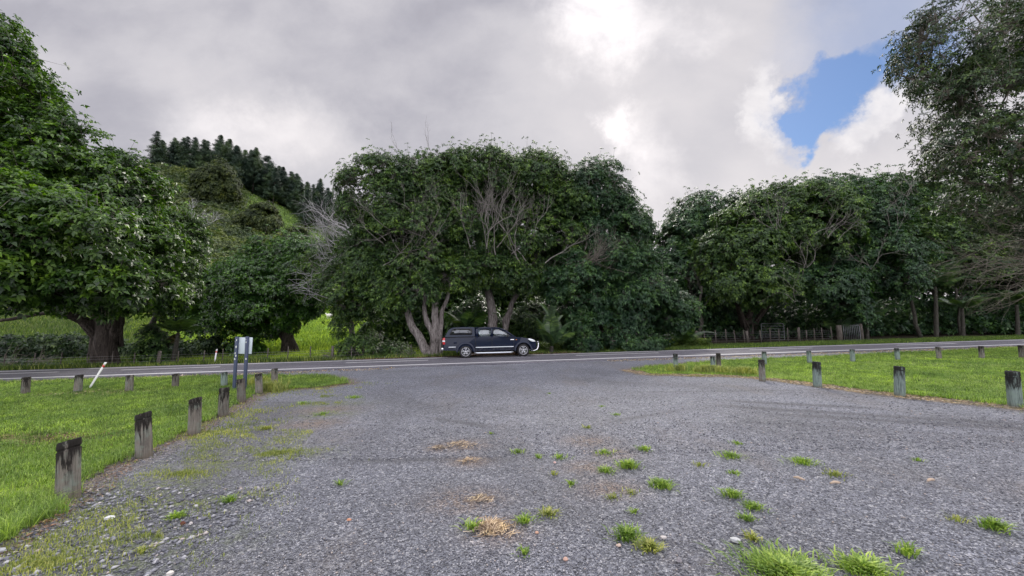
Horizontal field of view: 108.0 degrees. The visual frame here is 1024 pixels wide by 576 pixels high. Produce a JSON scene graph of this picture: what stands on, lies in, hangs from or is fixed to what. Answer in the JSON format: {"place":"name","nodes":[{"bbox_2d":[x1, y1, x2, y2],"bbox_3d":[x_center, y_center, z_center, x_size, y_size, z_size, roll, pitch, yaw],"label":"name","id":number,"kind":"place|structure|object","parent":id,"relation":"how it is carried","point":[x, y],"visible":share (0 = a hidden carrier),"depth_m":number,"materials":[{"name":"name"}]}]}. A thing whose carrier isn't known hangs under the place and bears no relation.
{"place":"outdoors","nodes":[
{"label":"outdoors","id":0,"kind":"place"},
{"bbox_2d":[0,371,353,542],"bbox_3d":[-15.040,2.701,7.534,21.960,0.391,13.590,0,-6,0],"label":"lawn","id":1,"kind":"structure","parent":0,"point":[43,474],"depth_m":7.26,"materials":[{"name":"green plant"}]},
{"bbox_2d":[20,376,30,393],"bbox_3d":[-13.740,2.819,10.512,0.179,0.612,0.181,-4,-6,0],"label":"bollard","id":2,"kind":"object","parent":1,"relation":"on","point":[25,384],"visible":0.91,"depth_m":10.47,"materials":[{"name":"grey wood"}]},
{"bbox_2d":[73,374,83,391],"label":"bollard","id":3,"kind":"object","parent":1,"relation":"on","point":[78,382],"visible":0.86,"depth_m":10.63,"materials":[{"name":"grey wood"}]},
{"bbox_2d":[0,427,157,449],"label":"leaf litter","id":4,"kind":"object","parent":1,"relation":"on","point":[64,435],"visible":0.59,"depth_m":6.02,"materials":[{"name":"plant"}]},
{"bbox_2d":[232,336,252,387],"bbox_3d":[-7.904,2.259,10.881,0.573,1.671,0.080,-1,-6,14],"label":"notice sign","id":5,"kind":"object","parent":1,"relation":"on","point":[243,345],"visible":0.86,"depth_m":10.90,"materials":[{"name":"grey metal"}]},
{"bbox_2d":[214,364,770,393],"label":"weeds","id":6,"kind":"object","parent":1,"relation":"on","point":[271,386],"visible":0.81,"depth_m":11.97,"materials":[{"name":"green plant"}]},
{"bbox_2d":[0,351,459,369],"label":"verge grass","id":7,"kind":"structure","parent":0,"point":[200,361],"depth_m":19.53,"materials":[{"name":"green plant"}]},
{"bbox_2d":[0,346,1023,575],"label":"gravel lot","id":8,"kind":"structure","parent":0,"point":[540,417],"depth_m":4.15,"materials":[{"name":"grey gravel"}]},
{"bbox_2d":[54,437,81,502],"bbox_3d":[-4.526,1.902,3.790,0.180,0.710,0.180,-6,-6,-1],"label":"bollard","id":9,"kind":"object","parent":8,"relation":"on","point":[68,467],"visible":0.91,"depth_m":3.75,"materials":[{"name":"grey wood"}]},
{"bbox_2d":[134,410,152,459],"bbox_3d":[-5.001,2.041,5.045,0.178,0.714,0.179,-7,-6,-1],"label":"bollard","id":10,"kind":"object","parent":8,"relation":"on","point":[143,437],"visible":0.93,"depth_m":5.00,"materials":[{"name":"grey wood"}]},
{"bbox_2d":[0,428,312,575],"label":"weeds","id":11,"kind":"object","parent":8,"relation":"on","point":[54,536],"visible":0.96,"depth_m":3.31,"materials":[{"name":"green plant"}]},
{"bbox_2d":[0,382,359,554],"bbox_3d":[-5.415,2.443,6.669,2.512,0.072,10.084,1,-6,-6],"label":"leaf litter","id":12,"kind":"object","parent":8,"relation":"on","point":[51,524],"visible":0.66,"depth_m":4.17,"materials":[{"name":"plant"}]},
{"bbox_2d":[187,396,201,435],"bbox_3d":[-5.233,2.161,6.139,0.179,0.709,0.179,-3,-6,0],"label":"bollard","id":13,"kind":"object","parent":8,"relation":"on","point":[194,416],"visible":0.92,"depth_m":6.08,"materials":[{"name":"grey wood"}]},
{"bbox_2d":[217,387,229,416],"bbox_3d":[-5.749,2.323,7.419,0.178,0.671,0.178,-2,-6,0],"label":"bollard","id":14,"kind":"object","parent":8,"relation":"on","point":[223,402],"visible":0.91,"depth_m":7.36,"materials":[{"name":"grey wood"}]},
{"bbox_2d":[236,378,245,403],"bbox_3d":[-6.373,2.475,8.761,0.179,0.673,0.178,-7,-6,-1],"label":"bollard","id":15,"kind":"object","parent":8,"relation":"on","point":[241,390],"visible":0.89,"depth_m":8.71,"materials":[{"name":"grey wood"}]},
{"bbox_2d":[255,373,262,393],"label":"bollard","id":16,"kind":"object","parent":8,"relation":"on","point":[258,383],"visible":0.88,"depth_m":9.96,"materials":[{"name":"grey wood"}]},
{"bbox_2d":[170,381,397,439],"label":"weeds","id":17,"kind":"object","parent":8,"relation":"on","point":[246,415],"visible":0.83,"depth_m":7.08,"materials":[{"name":"green plant"}]},
{"bbox_2d":[463,514,519,537],"bbox_3d":[-0.198,1.939,3.098,0.532,0.088,0.355,0,-6,0],"label":"straw clump","id":18,"kind":"object","parent":8,"relation":"on","point":[495,524],"visible":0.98,"depth_m":3.06,"materials":[{"name":"beige plant"}]},
{"bbox_2d":[0,373,1022,575],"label":"weeds","id":19,"kind":"object","parent":8,"relation":"on","point":[37,562],"visible":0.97,"depth_m":3.01,"materials":[{"name":"green plant"}]},
{"bbox_2d":[526,505,561,518],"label":"grass tuft","id":20,"kind":"object","parent":8,"relation":"on","point":[547,511],"visible":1,"depth_m":3.30,"materials":[{"name":"green plant"}]},
{"bbox_2d":[603,520,649,544],"bbox_3d":[0.872,1.920,2.936,0.402,0.083,0.315,0,-6,0],"label":"grass tuft","id":21,"kind":"object","parent":8,"relation":"on","point":[627,532],"visible":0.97,"depth_m":2.92,"materials":[{"name":"green plant"}]},
{"bbox_2d":[614,457,644,469],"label":"grass tuft","id":22,"kind":"object","parent":8,"relation":"on","point":[627,464],"visible":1,"depth_m":4.34,"materials":[{"name":"green plant"}]},
{"bbox_2d":[630,535,670,554],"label":"grass tuft","id":23,"kind":"object","parent":8,"relation":"on","point":[648,544],"visible":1,"depth_m":2.76,"materials":[{"name":"green plant"}]},
{"bbox_2d":[646,477,679,490],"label":"grass tuft","id":24,"kind":"object","parent":8,"relation":"on","point":[661,483],"visible":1,"depth_m":3.82,"materials":[{"name":"green plant"}]},
{"bbox_2d":[712,486,747,498],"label":"grass tuft","id":25,"kind":"object","parent":8,"relation":"on","point":[732,493],"visible":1,"depth_m":3.59,"materials":[{"name":"green plant"}]},
{"bbox_2d":[737,499,774,512],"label":"grass tuft","id":26,"kind":"object","parent":8,"relation":"on","point":[750,505],"visible":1,"depth_m":3.34,"materials":[{"name":"green plant"}]},
{"bbox_2d":[758,359,765,381],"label":"bollard","id":27,"kind":"object","parent":8,"relation":"on","point":[761,369],"visible":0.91,"depth_m":10.57,"materials":[{"name":"grey wood"}]},
{"bbox_2d":[696,537,852,575],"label":"grass tuft","id":28,"kind":"object","parent":8,"relation":"on","point":[779,562],"visible":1,"depth_m":2.53,"materials":[{"name":"green plant"}]},
{"bbox_2d":[780,453,824,465],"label":"grass tuft","id":29,"kind":"object","parent":8,"relation":"on","point":[803,460],"visible":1,"depth_m":4.41,"materials":[{"name":"green plant"}]},
{"bbox_2d":[812,361,821,387],"bbox_3d":[7.774,2.258,9.479,0.188,0.759,0.189,5,-6,-39],"label":"bollard","id":30,"kind":"object","parent":8,"relation":"on","point":[816,375],"visible":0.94,"depth_m":9.42,"materials":[{"name":"grey wood"}]},
{"bbox_2d":[622,369,1023,409],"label":"straw litter","id":31,"kind":"object","parent":8,"relation":"on","point":[940,399],"visible":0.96,"depth_m":8.81,"materials":[{"name":"brown plant"}]},
{"bbox_2d":[816,543,906,575],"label":"grass tuft","id":32,"kind":"object","parent":8,"relation":"on","point":[863,565],"visible":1,"depth_m":2.49,"materials":[{"name":"green plant"}]},
{"bbox_2d":[893,366,905,396],"bbox_3d":[8.538,2.103,8.194,0.191,0.773,0.190,3,-3,-27],"label":"bollard","id":33,"kind":"object","parent":8,"relation":"on","point":[899,381],"visible":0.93,"depth_m":8.13,"materials":[{"name":"grey wood"}]},
{"bbox_2d":[885,538,923,558],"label":"grass tuft","id":34,"kind":"object","parent":8,"relation":"on","point":[907,549],"visible":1,"depth_m":2.65,"materials":[{"name":"green plant"}]},
{"bbox_2d":[969,515,1020,535],"bbox_3d":[3.863,1.874,2.951,0.332,0.075,0.255,0,-6,0],"label":"grass tuft","id":35,"kind":"object","parent":8,"relation":"on","point":[992,523],"visible":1,"depth_m":2.95,"materials":[{"name":"green plant"}]},
{"bbox_2d":[1004,370,1023,407],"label":"bollard","id":36,"kind":"object","parent":8,"relation":"on","point":[1014,392],"visible":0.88,"depth_m":6.94,"materials":[{"name":"grey wood"}]},
{"bbox_2d":[0,339,1023,381],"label":"road","id":37,"kind":"structure","parent":0,"point":[107,372],"depth_m":18.64,"materials":[{"name":"grey asphalt"}]},
{"bbox_2d":[441,327,538,357],"bbox_3d":[-1.237,3.057,21.335,5.466,1.675,2.160,0,-6,-8],"label":"pickup truck","id":38,"kind":"object","parent":37,"relation":"on","point":[466,342],"visible":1,"depth_m":20.50,"materials":[{"name":"blue paint"}]},
{"bbox_2d":[0,340,1002,371],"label":"road marking","id":39,"kind":"object","parent":37,"relation":"on","point":[478,356],"visible":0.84,"depth_m":20.72,"materials":[{"name":"paint"}]},
{"bbox_2d":[0,344,1019,378],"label":"road marking","id":40,"kind":"object","parent":37,"relation":"on","point":[474,362],"visible":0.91,"depth_m":17.19,"materials":[{"name":"paint"}]},
{"bbox_2d":[0,171,1023,353],"bbox_3d":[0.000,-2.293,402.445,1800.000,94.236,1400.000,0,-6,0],"label":"ground","id":41,"kind":"structure","parent":0,"point":[776,339],"depth_m":38.79,"materials":[{"name":"green plant"}]},
{"bbox_2d":[0,354,83,367],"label":"undergrowth","id":42,"kind":"object","parent":41,"relation":"on","point":[22,361],"visible":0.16,"depth_m":21.11,"materials":[{"name":"green plant"}]},
{"bbox_2d":[0,307,177,364],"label":"pasture","id":43,"kind":"structure","parent":41,"relation":"on","point":[13,327],"depth_m":43.70,"materials":[{"name":"green plant"}]},
{"bbox_2d":[0,10,190,364],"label":"broadleaf tree","id":44,"kind":"object","parent":41,"relation":"on","point":[74,236],"visible":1,"depth_m":17.46,"materials":[{"name":"green plant"}]},
{"bbox_2d":[0,327,236,360],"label":"undergrowth","id":45,"kind":"object","parent":41,"relation":"on","point":[71,344],"visible":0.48,"depth_m":27.29,"materials":[{"name":"green plant"}]},
{"bbox_2d":[127,323,173,363],"bbox_3d":[-21.885,3.608,22.630,2.246,3.040,1.943,2,-6,-22],"label":"shrub","id":46,"kind":"object","parent":41,"relation":"on","point":[155,338],"visible":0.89,"depth_m":22.28,"materials":[{"name":"green plant"}]},
{"bbox_2d":[139,131,168,166],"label":"pine tree","id":47,"kind":"object","parent":41,"relation":"on","point":[155,149],"visible":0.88,"depth_m":174.78,"materials":[{"name":"green plant"}]},
{"bbox_2d":[159,142,177,168],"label":"pine tree","id":48,"kind":"object","parent":41,"relation":"on","point":[172,153],"visible":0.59,"depth_m":179.45,"materials":[{"name":"green plant"}]},
{"bbox_2d":[121,201,219,346],"bbox_3d":[-21.563,-0.345,23.163,4.971,11.201,6.165,4,-7,-34],"label":"broadleaf tree","id":49,"kind":"object","parent":41,"relation":"on","point":[166,302],"visible":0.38,"depth_m":23.65,"materials":[{"name":"green plant"}]},
{"bbox_2d":[143,313,212,363],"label":"palm","id":50,"kind":"object","parent":41,"relation":"on","point":[184,325],"visible":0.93,"depth_m":22.61,"materials":[{"name":"green plant"}]},
{"bbox_2d":[169,136,191,168],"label":"pine tree","id":51,"kind":"object","parent":41,"relation":"on","point":[187,142],"visible":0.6,"depth_m":178.15,"materials":[{"name":"green plant"}]},
{"bbox_2d":[184,141,200,169],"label":"pine tree","id":52,"kind":"object","parent":41,"relation":"on","point":[194,153],"visible":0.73,"depth_m":176.03,"materials":[{"name":"green plant"}]},
{"bbox_2d":[189,139,210,168],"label":"pine tree","id":53,"kind":"object","parent":41,"relation":"on","point":[202,153],"visible":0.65,"depth_m":176.33,"materials":[{"name":"green plant"}]},
{"bbox_2d":[88,155,330,316],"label":"hill scrub","id":54,"kind":"object","parent":41,"relation":"on","point":[228,229],"visible":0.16,"depth_m":120.49,"materials":[{"name":"green plant"}]},
{"bbox_2d":[187,154,244,204],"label":"hill tree","id":55,"kind":"object","parent":41,"relation":"on","point":[220,181],"visible":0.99,"depth_m":132.04,"materials":[{"name":"green plant"}]},
{"bbox_2d":[3,342,429,366],"bbox_3d":[-22.777,4.023,19.803,35.937,1.971,0.724,1,-6,-11],"label":"wire fence","id":56,"kind":"object","parent":41,"relation":"on","point":[159,357],"visible":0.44,"depth_m":20.34,"materials":[{"name":"grey metal"}]},
{"bbox_2d":[222,333,266,355],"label":"shrub","id":57,"kind":"object","parent":41,"relation":"on","point":[257,346],"visible":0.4,"depth_m":29.86,"materials":[{"name":"green plant"}]},
{"bbox_2d":[239,158,255,190],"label":"pine tree","id":58,"kind":"object","parent":41,"relation":"on","point":[244,165],"visible":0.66,"depth_m":168.23,"materials":[{"name":"green plant"}]},
{"bbox_2d":[169,224,329,351],"bbox_3d":[-22.307,0.043,33.188,13.370,12.402,11.273,0,-6,0],"label":"round tree","id":59,"kind":"object","parent":41,"relation":"on","point":[253,291],"visible":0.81,"depth_m":30.96,"materials":[{"name":"green plant"}]},
{"bbox_2d":[244,147,263,193],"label":"pine tree","id":60,"kind":"object","parent":41,"relation":"on","point":[254,158],"visible":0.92,"depth_m":170.02,"materials":[{"name":"green plant"}]},
{"bbox_2d":[162,169,348,276],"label":"hill grass","id":61,"kind":"structure","parent":41,"relation":"on","point":[260,198],"depth_m":150.70,"materials":[{"name":"green plant"}]},
{"bbox_2d":[230,196,285,234],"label":"hill tree","id":62,"kind":"object","parent":41,"relation":"on","point":[261,214],"visible":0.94,"depth_m":115.85,"materials":[{"name":"green plant"}]},
{"bbox_2d":[258,163,278,201],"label":"pine tree","id":63,"kind":"object","parent":41,"relation":"on","point":[267,196],"visible":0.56,"depth_m":167.71,"materials":[{"name":"green plant"}]},
{"bbox_2d":[265,167,285,204],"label":"pine tree","id":64,"kind":"object","parent":41,"relation":"on","point":[273,190],"visible":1,"depth_m":164.47,"materials":[{"name":"green plant"}]},
{"bbox_2d":[275,166,287,204],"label":"pine tree","id":65,"kind":"object","parent":41,"relation":"on","point":[282,178],"visible":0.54,"depth_m":176.73,"materials":[{"name":"green plant"}]},
{"bbox_2d":[126,285,459,362],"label":"pasture","id":66,"kind":"structure","parent":41,"relation":"on","point":[327,344],"depth_m":36.12,"materials":[{"name":"green plant"}]},
{"bbox_2d":[290,183,304,212],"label":"pine tree","id":67,"kind":"object","parent":41,"relation":"on","point":[299,191],"visible":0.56,"depth_m":159.86,"materials":[{"name":"green plant"}]},
{"bbox_2d":[280,223,315,246],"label":"hill tree","id":68,"kind":"object","parent":41,"relation":"on","point":[302,229],"visible":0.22,"depth_m":113.15,"materials":[{"name":"green plant"}]},
{"bbox_2d":[293,189,318,226],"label":"pine tree","id":69,"kind":"object","parent":41,"relation":"on","point":[308,198],"visible":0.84,"depth_m":150.36,"materials":[{"name":"green plant"}]},
{"bbox_2d":[310,191,322,224],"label":"pine tree","id":70,"kind":"object","parent":41,"relation":"on","point":[316,198],"visible":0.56,"depth_m":160.20,"materials":[{"name":"green plant"}]},
{"bbox_2d":[314,191,336,234],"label":"pine tree","id":71,"kind":"object","parent":41,"relation":"on","point":[328,210],"visible":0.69,"depth_m":153.09,"materials":[{"name":"green plant"}]},
{"bbox_2d":[288,192,386,340],"bbox_3d":[-13.751,-0.977,28.012,8.063,13.283,6.413,-4,-7,31],"label":"half bare tree","id":72,"kind":"object","parent":41,"relation":"on","point":[323,256],"visible":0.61,"depth_m":27.71,"materials":[{"name":"grey plant"}]},
{"bbox_2d":[334,327,385,357],"bbox_3d":[-9.301,3.741,23.223,3.498,2.574,2.811,0,-6,0],"label":"shrub","id":73,"kind":"object","parent":41,"relation":"on","point":[369,341],"visible":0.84,"depth_m":22.75,"materials":[{"name":"green plant"}]},
{"bbox_2d":[379,336,415,356],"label":"shrub","id":74,"kind":"object","parent":41,"relation":"on","point":[393,347],"visible":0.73,"depth_m":22.92,"materials":[{"name":"green plant"}]},
{"bbox_2d":[320,117,484,354],"bbox_3d":[-6.982,-3.100,24.316,10.634,16.023,8.462,0,-6,0],"label":"spreading tree","id":75,"kind":"object","parent":41,"relation":"on","point":[384,275],"visible":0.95,"depth_m":22.98,"materials":[{"name":"green plant"}]},
{"bbox_2d":[438,303,497,327],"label":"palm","id":76,"kind":"object","parent":41,"relation":"on","point":[468,318],"visible":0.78,"depth_m":26.19,"materials":[{"name":"green plant"}]},
{"bbox_2d":[356,350,579,359],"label":"verge grass","id":77,"kind":"structure","parent":41,"relation":"on","point":[514,353],"depth_m":22.15,"materials":[{"name":"green plant"}]},
{"bbox_2d":[444,292,502,334],"bbox_3d":[-3.087,2.728,29.359,4.988,5.515,3.765,-2,-6,20],"label":"shrub","id":78,"kind":"object","parent":41,"relation":"on","point":[478,300],"visible":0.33,"depth_m":28.81,"materials":[{"name":"green plant"}]},
{"bbox_2d":[357,281,609,348],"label":"undergrowth","id":79,"kind":"object","parent":41,"relation":"on","point":[398,329],"visible":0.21,"depth_m":34.58,"materials":[{"name":"green plant"}]},
{"bbox_2d":[410,132,604,335],"bbox_3d":[-0.378,-3.107,26.193,14.119,16.002,9.482,0,-6,0],"label":"spreading tree","id":80,"kind":"object","parent":41,"relation":"on","point":[507,201],"visible":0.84,"depth_m":24.60,"materials":[{"name":"green plant"}]},
{"bbox_2d":[0,345,1023,382],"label":"verge grass","id":81,"kind":"structure","parent":41,"relation":"on","point":[607,360],"depth_m":17.80,"materials":[{"name":"plant"}]},
{"bbox_2d":[500,296,563,341],"bbox_3d":[1.756,2.960,29.989,5.533,4.726,4.654,0,-6,0],"label":"shrub","id":82,"kind":"object","parent":41,"relation":"on","point":[527,323],"visible":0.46,"depth_m":29.12,"materials":[{"name":"green plant"}]},
{"bbox_2d":[522,303,582,352],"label":"palm","id":83,"kind":"object","parent":41,"relation":"on","point":[551,332],"visible":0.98,"depth_m":22.70,"materials":[{"name":"green plant"}]},
{"bbox_2d":[560,331,604,352],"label":"shrub","id":84,"kind":"object","parent":41,"relation":"on","point":[587,344],"visible":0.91,"depth_m":23.54,"materials":[{"name":"green plant"}]},
{"bbox_2d":[536,148,706,345],"bbox_3d":[7.222,-2.708,25.913,11.974,14.885,9.118,0,-6,0],"label":"spreading tree","id":85,"kind":"object","parent":41,"relation":"on","point":[604,269],"visible":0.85,"depth_m":24.68,"materials":[{"name":"green plant"}]},
{"bbox_2d":[533,337,711,350],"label":"undergrowth","id":86,"kind":"object","parent":41,"relation":"on","point":[557,346],"visible":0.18,"depth_m":26.82,"materials":[{"name":"green plant"}]},
{"bbox_2d":[602,331,674,350],"bbox_3d":[8.327,3.667,24.611,4.942,1.854,3.813,0,-6,0],"label":"shrub","id":87,"kind":"object","parent":41,"relation":"on","point":[653,343],"visible":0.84,"depth_m":23.58,"materials":[{"name":"green plant"}]},
{"bbox_2d":[665,325,716,346],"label":"palm","id":88,"kind":"object","parent":41,"relation":"on","point":[691,337],"visible":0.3,"depth_m":26.68,"materials":[{"name":"green plant"}]},
{"bbox_2d":[672,259,719,337],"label":"tree trunk","id":89,"kind":"object","parent":41,"relation":"on","point":[700,298],"visible":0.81,"depth_m":32.95,"materials":[{"name":"brown plant"}]},
{"bbox_2d":[647,184,748,322],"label":"forest tree","id":90,"kind":"object","parent":41,"relation":"on","point":[677,236],"visible":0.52,"depth_m":39.86,"materials":[{"name":"green plant"}]},
{"bbox_2d":[695,326,832,342],"bbox_3d":[20.878,3.959,30.522,12.225,1.596,0.418,1,-6,-6],"label":"wooden fence","id":91,"kind":"object","parent":41,"relation":"on","point":[779,337],"visible":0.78,"depth_m":30.54,"materials":[{"name":"wood"}]},
{"bbox_2d":[520,334,1023,353],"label":"verge grass","id":92,"kind":"structure","parent":41,"relation":"on","point":[898,340],"depth_m":27.73,"materials":[{"name":"green plant"}]},
{"bbox_2d":[685,170,876,338],"bbox_3d":[25.527,-3.245,34.912,17.567,17.022,13.167,3,-7,-29],"label":"forest tree","id":93,"kind":"object","parent":41,"relation":"on","point":[764,235],"visible":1,"depth_m":33.27,"materials":[{"name":"green plant"}]},
{"bbox_2d":[606,287,1023,338],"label":"undergrowth","id":94,"kind":"object","parent":41,"relation":"on","point":[804,318],"visible":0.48,"depth_m":36.74,"materials":[{"name":"green plant"}]},
{"bbox_2d":[812,315,864,330],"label":"palm","id":95,"kind":"object","parent":41,"relation":"on","point":[842,322],"visible":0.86,"depth_m":32.78,"materials":[{"name":"green plant"}]},
{"bbox_2d":[834,299,902,338],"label":"palm","id":96,"kind":"object","parent":41,"relation":"on","point":[879,310],"visible":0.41,"depth_m":33.08,"materials":[{"name":"green plant"}]},
{"bbox_2d":[780,163,986,336],"bbox_3d":[33.278,-3.950,38.134,18.220,18.743,15.173,0,-6,0],"label":"forest tree","id":97,"kind":"object","parent":41,"relation":"on","point":[851,279],"visible":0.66,"depth_m":33.52,"materials":[{"name":"green plant"}]},
{"bbox_2d":[889,253,950,337],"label":"tree trunk","id":98,"kind":"object","parent":41,"relation":"on","point":[917,328],"visible":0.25,"depth_m":34.15,"materials":[{"name":"brown plant"}]},
{"bbox_2d":[892,257,982,336],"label":"palm","id":99,"kind":"object","parent":41,"relation":"on","point":[942,281],"visible":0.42,"depth_m":33.20,"materials":[{"name":"green plant"}]},
{"bbox_2d":[872,165,1023,333],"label":"forest tree","id":100,"kind":"object","parent":41,"relation":"on","point":[945,232],"visible":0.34,"depth_m":37.36,"materials":[{"name":"green plant"}]},
{"bbox_2d":[924,294,1005,335],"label":"palm","id":101,"kind":"object","parent":41,"relation":"on","point":[961,304],"visible":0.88,"depth_m":34.28,"materials":[{"name":"green plant"}]},
{"bbox_2d":[948,261,990,335],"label":"tree trunk","id":102,"kind":"object","parent":41,"relation":"on","point":[958,313],"visible":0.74,"depth_m":35.74,"materials":[{"name":"plant"}]},
{"bbox_2d":[947,277,1023,312],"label":"forest tree","id":103,"kind":"object","parent":41,"relation":"on","point":[997,287],"visible":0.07,"depth_m":42.91,"materials":[{"name":"green plant"}]},
{"bbox_2d":[983,287,1023,334],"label":"palm","id":104,"kind":"object","parent":41,"relation":"on","point":[1017,296],"visible":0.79,"depth_m":35.08,"materials":[{"name":"green plant"}]},
{"bbox_2d":[0,0,1023,298],"label":"sky","id":105,"kind":"structure","parent":0,"point":[725,94],"materials":[{"name":"white"}]},
{"bbox_2d":[631,346,1023,406],"bbox_3d":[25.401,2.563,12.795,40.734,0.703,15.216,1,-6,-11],"label":"lawn","id":106,"kind":"structure","parent":0,"point":[908,382],"depth_m":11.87,"materials":[{"name":"green plant"}]},
{"bbox_2d":[871,0,1023,324],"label":"overhanging tree","id":107,"kind":"object","parent":106,"relation":"on","point":[984,64],"visible":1,"depth_m":16.23,"materials":[{"name":"green plant"}]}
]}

